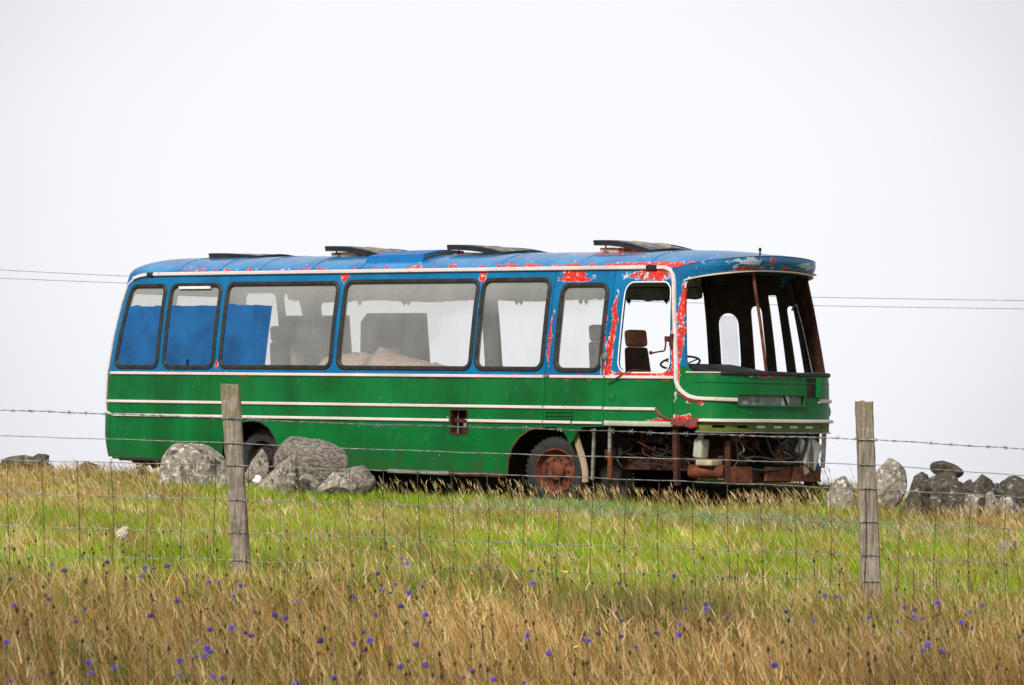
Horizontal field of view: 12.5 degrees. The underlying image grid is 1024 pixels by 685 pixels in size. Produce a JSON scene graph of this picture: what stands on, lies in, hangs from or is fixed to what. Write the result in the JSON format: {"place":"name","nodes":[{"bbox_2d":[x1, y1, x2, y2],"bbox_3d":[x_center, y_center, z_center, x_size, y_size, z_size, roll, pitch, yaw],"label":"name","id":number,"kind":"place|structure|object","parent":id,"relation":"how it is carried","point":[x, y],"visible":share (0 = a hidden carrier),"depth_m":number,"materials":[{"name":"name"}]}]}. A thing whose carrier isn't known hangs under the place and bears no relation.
{"place":"outdoors","nodes":[
{"label":"outdoors","id":0,"kind":"place"},
{"bbox_2d":[133,465,149,478],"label":"stone","id":1,"kind":"object","parent":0,"point":[141,472],"visible":0.23,"depth_m":66.38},
{"bbox_2d":[273,436,348,485],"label":"boulder","id":2,"kind":"object","parent":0,"point":[315,456],"visible":0.38,"depth_m":59.95,"materials":[{"name":"stone"}]},
{"bbox_2d":[316,472,357,496],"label":"stone","id":3,"kind":"object","parent":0,"point":[336,482],"visible":0.73,"depth_m":58.65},
{"bbox_2d":[318,346,446,365],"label":"wadding heap","id":4,"kind":"object","parent":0,"point":[391,356],"visible":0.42,"depth_m":63.35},
{"bbox_2d":[59,460,857,509],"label":"skirt grass","id":5,"kind":"structure","parent":0,"point":[772,495],"depth_m":58.98,"materials":[{"name":"plant"}]},
{"bbox_2d":[0,278,1016,308],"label":"overhead line","id":6,"kind":"object","parent":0,"point":[603,300],"visible":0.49,"depth_m":150.02,"materials":[{"name":"metal"}]},
{"bbox_2d":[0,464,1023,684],"bbox_3d":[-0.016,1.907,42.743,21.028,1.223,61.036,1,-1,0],"label":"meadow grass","id":7,"kind":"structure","parent":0,"point":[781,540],"depth_m":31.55,"materials":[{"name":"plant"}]},
{"bbox_2d":[0,473,1023,684],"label":"ground","id":8,"kind":"structure","parent":0,"point":[714,490],"depth_m":60.85,"materials":[{"name":"plant"}]},
{"bbox_2d":[3,640,17,684],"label":"purple flower","id":9,"kind":"object","parent":8,"relation":"on","point":[5,642],"visible":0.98,"depth_m":14.35,"materials":[{"name":"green plant"}]},
{"bbox_2d":[12,603,32,659],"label":"purple flower","id":10,"kind":"object","parent":8,"relation":"on","point":[14,605],"visible":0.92,"depth_m":18.56,"materials":[{"name":"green plant"}]},
{"bbox_2d":[0,455,53,469],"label":"stone","id":11,"kind":"object","parent":8,"relation":"on","point":[27,458],"visible":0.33,"depth_m":69.79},
{"bbox_2d":[22,597,49,677],"bbox_3d":[-1.760,1.132,17.130,0.070,0.414,0.022,13,-6,-25],"label":"purple flower","id":12,"kind":"object","parent":8,"relation":"on","point":[48,599],"visible":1,"depth_m":17.15,"materials":[{"name":"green plant"}]},
{"bbox_2d":[29,453,48,467],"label":"stone","id":13,"kind":"object","parent":8,"relation":"on","point":[40,457],"visible":0.58,"depth_m":69.52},
{"bbox_2d":[61,568,66,660],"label":"purple flower","id":14,"kind":"object","parent":8,"relation":"on","point":[63,570],"visible":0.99,"depth_m":19.82,"materials":[{"name":"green plant"}]},
{"bbox_2d":[71,619,77,678],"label":"purple flower","id":15,"kind":"object","parent":8,"relation":"on","point":[74,620],"visible":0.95,"depth_m":16.97,"materials":[{"name":"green plant"}]},
{"bbox_2d":[75,462,100,471],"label":"stone","id":16,"kind":"object","parent":8,"relation":"on","point":[92,464],"visible":0.16,"depth_m":68.93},
{"bbox_2d":[84,660,91,684],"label":"purple flower","id":17,"kind":"object","parent":8,"relation":"on","point":[87,662],"visible":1,"depth_m":13.49,"materials":[{"name":"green plant"}]},
{"bbox_2d":[83,560,109,621],"bbox_3d":[-1.945,1.219,21.540,0.082,0.488,0.027,24,-25,-26],"label":"purple flower","id":18,"kind":"object","parent":8,"relation":"on","point":[107,562],"visible":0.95,"depth_m":21.61,"materials":[{"name":"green plant"}]},
{"bbox_2d":[92,566,128,640],"bbox_3d":[-1.773,1.156,20.634,0.062,0.367,0.020,17,-11,-4],"label":"purple flower","id":19,"kind":"object","parent":8,"relation":"on","point":[127,567],"visible":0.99,"depth_m":20.64,"materials":[{"name":"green plant"}]},
{"bbox_2d":[112,665,118,684],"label":"purple flower","id":20,"kind":"object","parent":8,"relation":"on","point":[115,667],"visible":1,"depth_m":12.86,"materials":[{"name":"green plant"}]},
{"bbox_2d":[133,493,164,499],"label":"stone","id":21,"kind":"object","parent":8,"relation":"on","point":[154,495],"visible":0.09,"depth_m":51.85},
{"bbox_2d":[143,566,162,614],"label":"purple flower","id":22,"kind":"object","parent":8,"relation":"on","point":[146,568],"visible":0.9,"depth_m":22.35,"materials":[{"name":"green plant"}]},
{"bbox_2d":[147,613,164,684],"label":"purple flower","id":23,"kind":"object","parent":8,"relation":"on","point":[150,615],"visible":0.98,"depth_m":16.94,"materials":[{"name":"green plant"}]},
{"bbox_2d":[174,658,189,684],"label":"purple flower","id":24,"kind":"object","parent":8,"relation":"on","point":[179,661],"visible":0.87,"depth_m":15.87,"materials":[{"name":"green plant"}]},
{"bbox_2d":[174,599,202,680],"bbox_3d":[-1.160,1.177,17.168,0.083,0.496,0.027,-9,-9,-15],"label":"purple flower","id":25,"kind":"object","parent":8,"relation":"on","point":[177,601],"visible":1,"depth_m":17.19,"materials":[{"name":"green plant"}]},
{"bbox_2d":[159,443,226,488],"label":"boulder","id":26,"kind":"object","parent":8,"relation":"on","point":[192,457],"visible":0.58,"depth_m":59.68,"materials":[{"name":"stone"}]},
{"bbox_2d":[201,645,209,684],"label":"purple flower","id":27,"kind":"object","parent":8,"relation":"on","point":[207,647],"visible":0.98,"depth_m":15.46,"materials":[{"name":"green plant"}]},
{"bbox_2d":[202,653,217,684],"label":"purple flower","id":28,"kind":"object","parent":8,"relation":"on","point":[205,655],"visible":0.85,"depth_m":15.16,"materials":[{"name":"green plant"}]},
{"bbox_2d":[207,649,213,684],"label":"purple flower","id":29,"kind":"object","parent":8,"relation":"on","point":[209,651],"visible":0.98,"depth_m":14.92,"materials":[{"name":"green plant"}]},
{"bbox_2d":[207,627,221,674],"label":"purple flower","id":30,"kind":"object","parent":8,"relation":"on","point":[208,629],"visible":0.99,"depth_m":17.00,"materials":[{"name":"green plant"}]},
{"bbox_2d":[216,580,228,632],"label":"purple flower","id":31,"kind":"object","parent":8,"relation":"on","point":[218,582],"visible":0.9,"depth_m":21.59,"materials":[{"name":"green plant"}]},
{"bbox_2d":[228,625,238,676],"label":"purple flower","id":32,"kind":"object","parent":8,"relation":"on","point":[233,627],"visible":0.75,"depth_m":17.76,"materials":[{"name":"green plant"}]},
{"bbox_2d":[220,383,250,583],"bbox_3d":[-1.612,0.965,27.484,0.225,1.445,0.115,1,-1,0],"label":"fence post","id":33,"kind":"object","parent":8,"relation":"on","point":[232,428],"visible":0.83,"depth_m":27.44,"materials":[{"name":"grey wood"}]},
{"bbox_2d":[245,449,268,482],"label":"stone","id":34,"kind":"object","parent":8,"relation":"on","point":[260,458],"visible":0.85,"depth_m":60.87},
{"bbox_2d":[252,475,262,485],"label":"white stone","id":35,"kind":"object","parent":8,"relation":"on","point":[258,479],"visible":0.68,"depth_m":60.53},
{"bbox_2d":[250,633,269,684],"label":"purple flower","id":36,"kind":"object","parent":8,"relation":"on","point":[252,635],"visible":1,"depth_m":16.02,"materials":[{"name":"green plant"}]},
{"bbox_2d":[253,610,277,683],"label":"purple flower","id":37,"kind":"object","parent":8,"relation":"on","point":[254,612],"visible":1,"depth_m":17.56,"materials":[{"name":"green plant"}]},
{"bbox_2d":[271,612,277,684],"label":"purple flower","id":38,"kind":"object","parent":8,"relation":"on","point":[274,614],"visible":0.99,"depth_m":17.81,"materials":[{"name":"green plant"}]},
{"bbox_2d":[255,451,298,494],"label":"stone slab","id":39,"kind":"structure","parent":8,"relation":"on","point":[275,477],"depth_m":58.89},
{"bbox_2d":[267,616,287,681],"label":"purple flower","id":40,"kind":"object","parent":8,"relation":"on","point":[284,618],"visible":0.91,"depth_m":17.80,"materials":[{"name":"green plant"}]},
{"bbox_2d":[296,473,318,494],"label":"stone","id":41,"kind":"object","parent":8,"relation":"on","point":[307,480],"visible":0.66,"depth_m":59.29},
{"bbox_2d":[316,638,332,682],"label":"purple flower","id":42,"kind":"object","parent":8,"relation":"on","point":[320,640],"visible":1,"depth_m":15.20,"materials":[{"name":"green plant"}]},
{"bbox_2d":[343,465,375,496],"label":"stone","id":43,"kind":"object","parent":8,"relation":"on","point":[364,477],"visible":0.63,"depth_m":59.48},
{"bbox_2d":[352,641,366,683],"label":"purple flower","id":44,"kind":"object","parent":8,"relation":"on","point":[354,643],"visible":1,"depth_m":14.60,"materials":[{"name":"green plant"}]},
{"bbox_2d":[362,630,377,684],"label":"purple flower","id":45,"kind":"object","parent":8,"relation":"on","point":[363,632],"visible":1,"depth_m":15.83,"materials":[{"name":"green plant"}]},
{"bbox_2d":[366,637,386,684],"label":"purple flower","id":46,"kind":"object","parent":8,"relation":"on","point":[369,640],"visible":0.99,"depth_m":16.58,"materials":[{"name":"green plant"}]},
{"bbox_2d":[397,664,402,684],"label":"purple flower","id":47,"kind":"object","parent":8,"relation":"on","point":[400,666],"visible":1,"depth_m":13.95,"materials":[{"name":"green plant"}]},
{"bbox_2d":[398,604,411,667],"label":"purple flower","id":48,"kind":"object","parent":8,"relation":"on","point":[401,606],"visible":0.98,"depth_m":19.30,"materials":[{"name":"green plant"}]},
{"bbox_2d":[403,561,416,630],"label":"purple flower","id":49,"kind":"object","parent":8,"relation":"on","point":[406,563],"visible":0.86,"depth_m":22.26,"materials":[{"name":"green plant"}]},
{"bbox_2d":[413,642,427,684],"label":"purple flower","id":50,"kind":"object","parent":8,"relation":"on","point":[416,644],"visible":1,"depth_m":15.84,"materials":[{"name":"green plant"}]},
{"bbox_2d":[414,612,428,656],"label":"purple flower","id":51,"kind":"object","parent":8,"relation":"on","point":[425,614],"visible":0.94,"depth_m":19.33,"materials":[{"name":"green plant"}]},
{"bbox_2d":[421,662,429,684],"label":"purple flower","id":52,"kind":"object","parent":8,"relation":"on","point":[425,665],"visible":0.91,"depth_m":16.04,"materials":[{"name":"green plant"}]},
{"bbox_2d":[406,590,454,666],"bbox_3d":[-0.263,1.226,18.426,0.097,0.577,0.031,-22,5,24],"label":"purple flower","id":53,"kind":"object","parent":8,"relation":"on","point":[409,592],"visible":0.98,"depth_m":18.42,"materials":[{"name":"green plant"}]},
{"bbox_2d":[105,240,833,501],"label":"derelict coach","id":54,"kind":"object","parent":8,"relation":"on","point":[169,356],"visible":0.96,"depth_m":61.29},
{"bbox_2d":[114,284,166,368],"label":"window","id":55,"kind":"structure","parent":54,"relation":"in","point":[132,292],"depth_m":65.26,"materials":[{"name":"black rubber"}]},
{"bbox_2d":[162,283,221,369],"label":"window","id":56,"kind":"structure","parent":54,"relation":"in","point":[173,289],"depth_m":64.57,"materials":[{"name":"black rubber"}]},
{"bbox_2d":[218,281,339,369],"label":"window","id":57,"kind":"structure","parent":54,"relation":"in","point":[230,287],"depth_m":63.43,"materials":[{"name":"black rubber"}]},
{"bbox_2d":[336,278,479,370],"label":"window","id":58,"kind":"structure","parent":54,"relation":"in","point":[348,285],"depth_m":61.93,"materials":[{"name":"black rubber"}]},
{"bbox_2d":[474,277,551,370],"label":"window","id":59,"kind":"structure","parent":54,"relation":"in","point":[487,282],"depth_m":60.68,"materials":[{"name":"black rubber"}]},
{"bbox_2d":[553,282,608,372],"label":"window","id":60,"kind":"structure","parent":54,"relation":"in","point":[566,287],"depth_m":59.88,"materials":[{"name":"black rubber"}]},
{"bbox_2d":[706,276,811,372],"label":"windshield","id":61,"kind":"structure","parent":54,"relation":"in","point":[739,301],"depth_m":60.92,"materials":[{"name":"glass"}]},
{"bbox_2d":[0,454,1023,684],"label":"dry grass stems","id":62,"kind":"object","parent":8,"relation":"on","point":[587,616],"visible":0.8,"depth_m":22.87,"materials":[{"name":"plant"}]},
{"bbox_2d":[0,529,1023,684],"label":"seed heads","id":63,"kind":"object","parent":8,"relation":"on","point":[28,658],"visible":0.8,"depth_m":18.74,"materials":[{"name":"plant"}]},
{"bbox_2d":[508,633,529,683],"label":"purple flower","id":64,"kind":"object","parent":8,"relation":"on","point":[526,636],"visible":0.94,"depth_m":17.68,"materials":[{"name":"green plant"}]},
{"bbox_2d":[530,581,536,656],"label":"purple flower","id":65,"kind":"object","parent":8,"relation":"on","point":[532,582],"visible":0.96,"depth_m":21.27,"materials":[{"name":"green plant"}]},
{"bbox_2d":[544,650,551,684],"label":"purple flower","id":66,"kind":"object","parent":8,"relation":"on","point":[548,653],"visible":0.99,"depth_m":15.98,"materials":[{"name":"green plant"}]},
{"bbox_2d":[579,637,583,683],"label":"purple flower","id":67,"kind":"object","parent":8,"relation":"on","point":[581,652],"visible":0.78,"depth_m":18.02,"materials":[{"name":"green plant"}]},
{"bbox_2d":[585,638,591,676],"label":"purple flower","id":68,"kind":"object","parent":8,"relation":"on","point":[588,640],"visible":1,"depth_m":18.02,"materials":[{"name":"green plant"}]},
{"bbox_2d":[596,631,606,684],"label":"purple flower","id":69,"kind":"object","parent":8,"relation":"on","point":[598,633],"visible":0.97,"depth_m":17.31,"materials":[{"name":"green plant"}]},
{"bbox_2d":[611,634,623,684],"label":"purple flower","id":70,"kind":"object","parent":8,"relation":"on","point":[621,636],"visible":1,"depth_m":16.03,"materials":[{"name":"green plant"}]},
{"bbox_2d":[617,581,626,657],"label":"purple flower","id":71,"kind":"object","parent":8,"relation":"on","point":[618,582],"visible":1,"depth_m":21.12,"materials":[{"name":"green plant"}]},
{"bbox_2d":[634,645,639,684],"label":"purple flower","id":72,"kind":"object","parent":8,"relation":"on","point":[635,647],"visible":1,"depth_m":16.04,"materials":[{"name":"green plant"}]},
{"bbox_2d":[644,631,658,680],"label":"purple flower","id":73,"kind":"object","parent":8,"relation":"on","point":[655,633],"visible":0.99,"depth_m":17.01,"materials":[{"name":"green plant"}]},
{"bbox_2d":[656,574,676,662],"bbox_3d":[0.728,1.382,22.410,0.031,0.562,0.094,7,3,-18],"label":"purple flower","id":74,"kind":"object","parent":8,"relation":"on","point":[673,576],"visible":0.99,"depth_m":22.38,"materials":[{"name":"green plant"}]},
{"bbox_2d":[659,632,681,677],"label":"purple flower","id":75,"kind":"object","parent":8,"relation":"on","point":[678,634],"visible":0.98,"depth_m":17.26,"materials":[{"name":"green plant"}]},
{"bbox_2d":[703,602,707,681],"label":"purple flower","id":76,"kind":"object","parent":8,"relation":"on","point":[705,604],"visible":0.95,"depth_m":20.12,"materials":[{"name":"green plant"}]},
{"bbox_2d":[769,662,777,684],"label":"purple flower","id":77,"kind":"object","parent":8,"relation":"on","point":[774,665],"visible":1,"depth_m":14.70,"materials":[{"name":"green plant"}]},
{"bbox_2d":[819,594,827,657],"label":"purple flower","id":78,"kind":"object","parent":8,"relation":"on","point":[824,595],"visible":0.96,"depth_m":19.64,"materials":[{"name":"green plant"}]},
{"bbox_2d":[831,594,838,663],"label":"purple flower","id":79,"kind":"object","parent":8,"relation":"on","point":[835,613],"visible":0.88,"depth_m":20.81,"materials":[{"name":"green plant"}]},
{"bbox_2d":[827,476,857,512],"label":"wall stone","id":80,"kind":"object","parent":8,"relation":"on","point":[844,495],"visible":0.65,"depth_m":58.36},
{"bbox_2d":[855,400,881,610],"bbox_3d":[2.099,1.050,27.483,0.180,1.418,0.115,1,-1,0],"label":"fence post","id":81,"kind":"object","parent":8,"relation":"on","point":[868,531],"visible":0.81,"depth_m":27.44,"materials":[{"name":"grey wood"}]},
{"bbox_2d":[0,459,1023,608],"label":"stock netting","id":82,"kind":"object","parent":81,"relation":"attached to","point":[488,541],"visible":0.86,"depth_m":27.43,"materials":[{"name":"metal"}]},
{"bbox_2d":[116,527,128,539],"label":"wool tuft","id":83,"kind":"object","parent":82,"relation":"on","point":[123,532],"visible":0.92,"depth_m":27.39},
{"bbox_2d":[0,409,1023,449],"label":"barbed wire","id":84,"kind":"object","parent":81,"relation":"attached to","point":[503,427],"visible":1,"depth_m":27.44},
{"bbox_2d":[0,435,1023,475],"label":"plain wire","id":85,"kind":"object","parent":81,"relation":"attached to","point":[513,453],"visible":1,"depth_m":27.43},
{"bbox_2d":[876,458,906,510],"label":"wall stone","id":86,"kind":"object","parent":8,"relation":"on","point":[889,478],"visible":0.73,"depth_m":57.84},
{"bbox_2d":[901,484,929,516],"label":"wall stone","id":87,"kind":"object","parent":8,"relation":"on","point":[916,499],"visible":0.65,"depth_m":57.08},
{"bbox_2d":[909,471,928,490],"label":"wall stone","id":88,"kind":"object","parent":8,"relation":"on","point":[920,477],"visible":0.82,"depth_m":57.47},
{"bbox_2d":[911,614,930,678],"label":"purple flower","id":89,"kind":"object","parent":8,"relation":"on","point":[913,616],"visible":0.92,"depth_m":18.54,"materials":[{"name":"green plant"}]},
{"bbox_2d":[924,642,935,683],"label":"purple flower","id":90,"kind":"object","parent":8,"relation":"on","point":[926,645],"visible":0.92,"depth_m":16.52,"materials":[{"name":"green plant"}]},
{"bbox_2d":[925,494,946,518],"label":"wall stone","id":91,"kind":"object","parent":8,"relation":"on","point":[940,501],"visible":0.48,"depth_m":56.76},
{"bbox_2d":[940,648,950,684],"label":"purple flower","id":92,"kind":"object","parent":8,"relation":"on","point":[941,650],"visible":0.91,"depth_m":16.88,"materials":[{"name":"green plant"}]},
{"bbox_2d":[934,601,966,678],"bbox_3d":[1.893,1.354,19.749,0.098,0.581,0.032,-19,11,-22],"label":"purple flower","id":93,"kind":"object","parent":8,"relation":"on","point":[937,603],"visible":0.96,"depth_m":19.69,"materials":[{"name":"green plant"}]},
{"bbox_2d":[944,494,960,517],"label":"wall stone","id":94,"kind":"object","parent":8,"relation":"on","point":[951,499],"visible":0.39,"depth_m":56.62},
{"bbox_2d":[944,480,968,517],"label":"wall stone","id":95,"kind":"object","parent":8,"relation":"on","point":[954,486],"visible":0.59,"depth_m":57.09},
{"bbox_2d":[921,472,957,497],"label":"wall stone","id":96,"kind":"object","parent":95,"relation":"on","point":[937,483],"visible":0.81,"depth_m":57.26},
{"bbox_2d":[930,461,963,477],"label":"wall stone","id":97,"kind":"object","parent":96,"relation":"on","point":[943,465],"visible":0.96,"depth_m":57.39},
{"bbox_2d":[961,611,971,672],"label":"purple flower","id":98,"kind":"object","parent":8,"relation":"on","point":[969,612],"visible":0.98,"depth_m":18.65,"materials":[{"name":"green plant"}]},
{"bbox_2d":[963,479,972,491],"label":"wall stone","id":99,"kind":"object","parent":8,"relation":"on","point":[968,483],"visible":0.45,"depth_m":57.33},
{"bbox_2d":[958,620,980,682],"bbox_3d":[1.900,1.377,18.946,0.031,0.567,0.095,-14,11,17],"label":"purple flower","id":100,"kind":"object","parent":8,"relation":"on","point":[961,623],"visible":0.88,"depth_m":18.87,"materials":[{"name":"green plant"}]},
{"bbox_2d":[963,493,985,517],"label":"wall stone","id":101,"kind":"object","parent":8,"relation":"on","point":[977,500],"visible":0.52,"depth_m":56.69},
{"bbox_2d":[980,603,989,673],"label":"purple flower","id":102,"kind":"object","parent":8,"relation":"on","point":[981,604],"visible":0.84,"depth_m":20.43,"materials":[{"name":"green plant"}]},
{"bbox_2d":[982,491,998,517],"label":"wall stone","id":103,"kind":"object","parent":8,"relation":"on","point":[991,501],"visible":0.56,"depth_m":56.69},
{"bbox_2d":[967,474,997,498],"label":"wall stone","id":104,"kind":"object","parent":103,"relation":"on","point":[982,484],"visible":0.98,"depth_m":56.99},
{"bbox_2d":[994,483,999,517],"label":"wall stone","id":105,"kind":"object","parent":8,"relation":"on","point":[996,485],"visible":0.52,"depth_m":57.12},
{"bbox_2d":[996,540,1018,557],"bbox_3d":[4.245,1.798,39.993,0.173,0.220,0.204,0,-1,36],"label":"stone","id":106,"kind":"object","parent":8,"relation":"on","point":[1007,546],"visible":0.38,"depth_m":39.93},
{"bbox_2d":[997,495,1023,516],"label":"wall stone","id":107,"kind":"object","parent":8,"relation":"on","point":[1010,502],"visible":0.37,"depth_m":56.66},
{"bbox_2d":[997,476,1023,508],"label":"wall stone","id":108,"kind":"object","parent":107,"relation":"on","point":[1012,486],"visible":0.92,"depth_m":56.85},
{"bbox_2d":[0,0,1023,497],"label":"sky","id":109,"kind":"structure","parent":0,"point":[879,144],"materials":[{"name":"white"}]},
{"bbox_2d":[7,270,1023,300],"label":"overhead line","id":110,"kind":"object","parent":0,"point":[768,296],"visible":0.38,"depth_m":150.03,"materials":[{"name":"metal"}]},
{"bbox_2d":[398,496,1023,545],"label":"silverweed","id":111,"kind":"object","parent":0,"point":[538,503],"visible":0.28,"depth_m":52.16,"materials":[{"name":"green plant"}]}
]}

